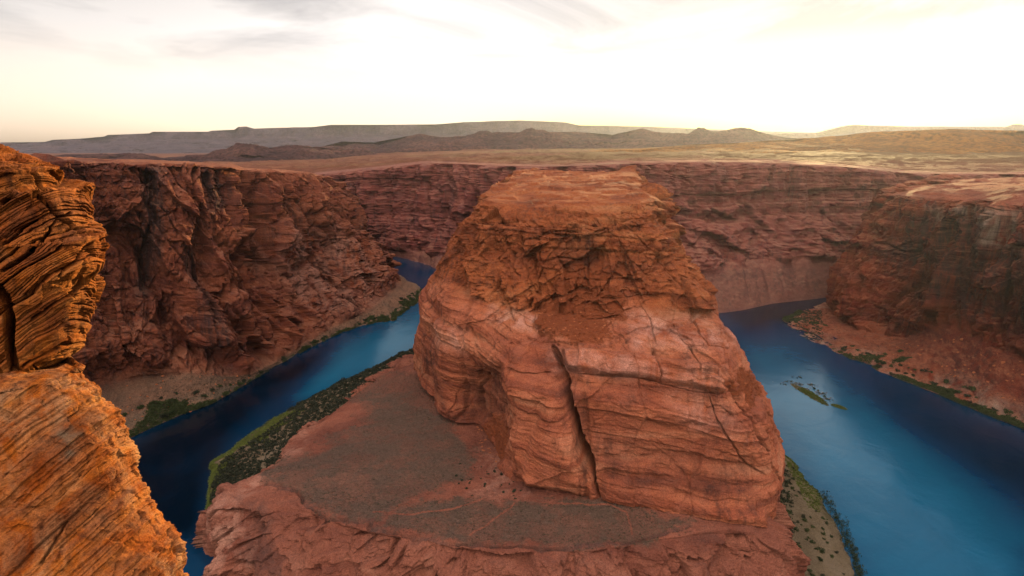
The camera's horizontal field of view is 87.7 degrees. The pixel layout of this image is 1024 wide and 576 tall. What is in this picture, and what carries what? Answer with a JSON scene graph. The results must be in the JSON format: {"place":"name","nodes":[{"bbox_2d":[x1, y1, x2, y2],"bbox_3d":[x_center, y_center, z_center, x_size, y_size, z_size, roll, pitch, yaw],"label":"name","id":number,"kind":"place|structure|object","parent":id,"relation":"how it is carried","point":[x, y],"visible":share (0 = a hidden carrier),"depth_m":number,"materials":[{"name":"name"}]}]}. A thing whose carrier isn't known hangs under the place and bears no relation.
{"place":"outdoors","nodes":[
{"label":"outdoors","id":0,"kind":"place"},
{"bbox_2d":[0,356,188,575],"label":"rock slab","id":1,"kind":"object","parent":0,"point":[75,497],"visible":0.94,"depth_m":9.83,"materials":[{"name":"stone"}]},
{"bbox_2d":[0,144,109,373],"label":"rock outcrop","id":2,"kind":"object","parent":1,"relation":"on","point":[54,246],"visible":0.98,"depth_m":10.75,"materials":[{"name":"stone"}]},
{"bbox_2d":[56,143,375,161],"bbox_3d":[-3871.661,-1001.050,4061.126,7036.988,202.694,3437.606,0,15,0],"label":"hills","id":3,"kind":"structure","parent":0,"point":[240,152],"depth_m":4074.53,"materials":[{"name":"brown stone"}]},
{"bbox_2d":[30,153,420,437],"bbox_3d":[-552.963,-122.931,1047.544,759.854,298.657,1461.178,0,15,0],"label":"canyon wall","id":4,"kind":"structure","parent":0,"point":[222,271],"depth_m":694.46,"materials":[{"name":"brown stone"}]},
{"bbox_2d":[129,292,414,423],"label":"desert scrub","id":5,"kind":"object","parent":4,"relation":"on","point":[269,363],"visible":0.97,"depth_m":714.65,"materials":[{"name":"green plant"}]},
{"bbox_2d":[128,289,421,437],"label":"riverbank scrub","id":6,"kind":"object","parent":4,"relation":"on","point":[171,404],"visible":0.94,"depth_m":620.05,"materials":[{"name":"green plant"}]},
{"bbox_2d":[159,413,169,418],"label":"shrub","id":7,"kind":"object","parent":6,"relation":"on","point":[162,415],"visible":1,"depth_m":602.10,"materials":[{"name":"green plant"}]},
{"bbox_2d":[209,351,411,505],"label":"river bank","id":8,"kind":"structure","parent":0,"point":[261,457],"depth_m":540.14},
{"bbox_2d":[205,410,303,508],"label":"grass","id":9,"kind":"structure","parent":8,"relation":"on","point":[213,469],"depth_m":537.44,"materials":[{"name":"green plant"}]},
{"bbox_2d":[209,348,413,502],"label":"riverbank scrub","id":10,"kind":"object","parent":8,"relation":"on","point":[236,473],"visible":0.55,"depth_m":557.71,"materials":[{"name":"green plant"}]},
{"bbox_2d":[0,120,801,152],"bbox_3d":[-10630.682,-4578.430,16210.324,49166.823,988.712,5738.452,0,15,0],"label":"mesa","id":11,"kind":"structure","parent":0,"point":[194,142],"depth_m":16089.94,"materials":[{"name":"brown stone"}]},
{"bbox_2d":[191,354,811,575],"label":"rock bench","id":12,"kind":"object","parent":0,"point":[252,526],"visible":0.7,"depth_m":371.22,"materials":[{"name":"stone"}]},
{"bbox_2d":[258,372,695,550],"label":"desert scrub","id":13,"kind":"object","parent":12,"relation":"on","point":[464,481],"visible":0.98,"depth_m":386.19,"materials":[{"name":"green plant"}]},
{"bbox_2d":[413,165,784,527],"bbox_3d":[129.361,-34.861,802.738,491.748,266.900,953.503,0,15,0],"label":"sandstone butte","id":14,"kind":"object","parent":12,"relation":"on","point":[652,400],"visible":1,"depth_m":431.96,"materials":[{"name":"brown stone"}]},
{"bbox_2d":[0,0,1023,141],"label":"sky","id":15,"kind":"structure","parent":0,"point":[70,69],"materials":[{"name":"white"}]},
{"bbox_2d":[26,147,1023,172],"bbox_3d":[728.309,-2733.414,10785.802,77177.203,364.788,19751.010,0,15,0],"label":"plateau","id":16,"kind":"structure","parent":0,"point":[1004,162],"depth_m":2443.33,"materials":[{"name":"brown stone"}]},
{"bbox_2d":[322,127,800,152],"bbox_3d":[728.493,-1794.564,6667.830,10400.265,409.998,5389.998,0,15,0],"label":"hills","id":17,"kind":"structure","parent":0,"point":[545,139],"depth_m":6116.87,"materials":[{"name":"brown stone"}]},
{"bbox_2d":[130,257,1023,575],"bbox_3d":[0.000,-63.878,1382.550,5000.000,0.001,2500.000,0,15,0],"label":"river","id":18,"kind":"structure","parent":0,"point":[912,479],"depth_m":556.48,"materials":[{"name":"liquid"}]},
{"bbox_2d":[780,376,833,400],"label":"water weed","id":19,"kind":"object","parent":18,"relation":"in","point":[810,384],"visible":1,"depth_m":692.86,"materials":[{"name":"green plant"}]},
{"bbox_2d":[791,384,828,405],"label":"gravel bar","id":20,"kind":"object","parent":18,"relation":"in","point":[794,386],"visible":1,"depth_m":676.41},
{"bbox_2d":[792,385,827,405],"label":"grass","id":21,"kind":"structure","parent":20,"relation":"on","point":[809,393],"depth_m":662.37,"materials":[{"name":"green plant"}]},
{"bbox_2d":[315,159,1023,312],"bbox_3d":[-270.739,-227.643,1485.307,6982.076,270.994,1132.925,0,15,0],"label":"canyon wall","id":22,"kind":"structure","parent":0,"point":[761,232],"depth_m":1144.65,"materials":[{"name":"brown stone"}]},
{"bbox_2d":[781,376,832,399],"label":"gravel","id":23,"kind":"structure","parent":0,"point":[814,391],"depth_m":674.18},
{"bbox_2d":[591,129,1023,154],"bbox_3d":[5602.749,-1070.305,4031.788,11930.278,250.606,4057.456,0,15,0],"label":"hills","id":24,"kind":"structure","parent":0,"point":[954,141],"depth_m":3707.70,"materials":[{"name":"brown stone"}]},
{"bbox_2d":[780,456,853,575],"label":"river bank","id":25,"kind":"structure","parent":0,"point":[842,560],"depth_m":418.67,"materials":[{"name":"green plant"}]},
{"bbox_2d":[779,469,796,538],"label":"riverbank scrub","id":26,"kind":"object","parent":25,"relation":"on","point":[787,495],"visible":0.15,"depth_m":457.90,"materials":[{"name":"green plant"}]},
{"bbox_2d":[785,455,822,511],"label":"grass","id":27,"kind":"structure","parent":25,"relation":"on","point":[799,473],"depth_m":482.13,"materials":[{"name":"green plant"}]},
{"bbox_2d":[817,489,867,575],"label":"reeds","id":28,"kind":"object","parent":25,"relation":"on","point":[836,515],"visible":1,"depth_m":420.83,"materials":[{"name":"green plant"}]},
{"bbox_2d":[769,124,1023,137],"bbox_3d":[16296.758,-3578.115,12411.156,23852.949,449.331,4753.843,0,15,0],"label":"mesa","id":29,"kind":"structure","parent":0,"point":[846,130],"depth_m":12299.97,"materials":[{"name":"beige stone"}]},
{"bbox_2d":[785,173,1023,428],"bbox_3d":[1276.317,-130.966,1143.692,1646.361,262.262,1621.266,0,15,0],"label":"canyon wall","id":30,"kind":"structure","parent":0,"point":[923,264],"depth_m":757.28,"materials":[{"name":"brown stone"}]},
{"bbox_2d":[778,310,823,340],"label":"riverbank scrub","id":31,"kind":"object","parent":30,"relation":"on","point":[812,318],"visible":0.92,"depth_m":924.65,"materials":[{"name":"green plant"}]},
{"bbox_2d":[782,309,1023,427],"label":"riverbank scrub","id":32,"kind":"object","parent":30,"relation":"on","point":[993,414],"visible":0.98,"depth_m":681.33,"materials":[{"name":"green plant"}]},
{"bbox_2d":[788,310,1022,416],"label":"desert scrub","id":33,"kind":"object","parent":30,"relation":"on","point":[897,355],"visible":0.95,"depth_m":762.47,"materials":[{"name":"green plant"}]},
{"bbox_2d":[969,385,977,390],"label":"shrub","id":34,"kind":"object","parent":30,"relation":"on","point":[971,387],"visible":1,"depth_m":646.93,"materials":[{"name":"green plant"}]},
{"bbox_2d":[1003,408,1013,413],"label":"shrub","id":35,"kind":"object","parent":30,"relation":"on","point":[1007,411],"visible":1,"depth_m":607.51,"materials":[{"name":"green plant"}]},
{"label":"islet","id":36,"kind":"structure","parent":0,"visible":0},
{"bbox_2d":[831,404,847,409],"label":"grass","id":37,"kind":"structure","parent":36,"relation":"on","point":[839,406],"depth_m":633.05,"materials":[{"name":"green plant"}]}
]}

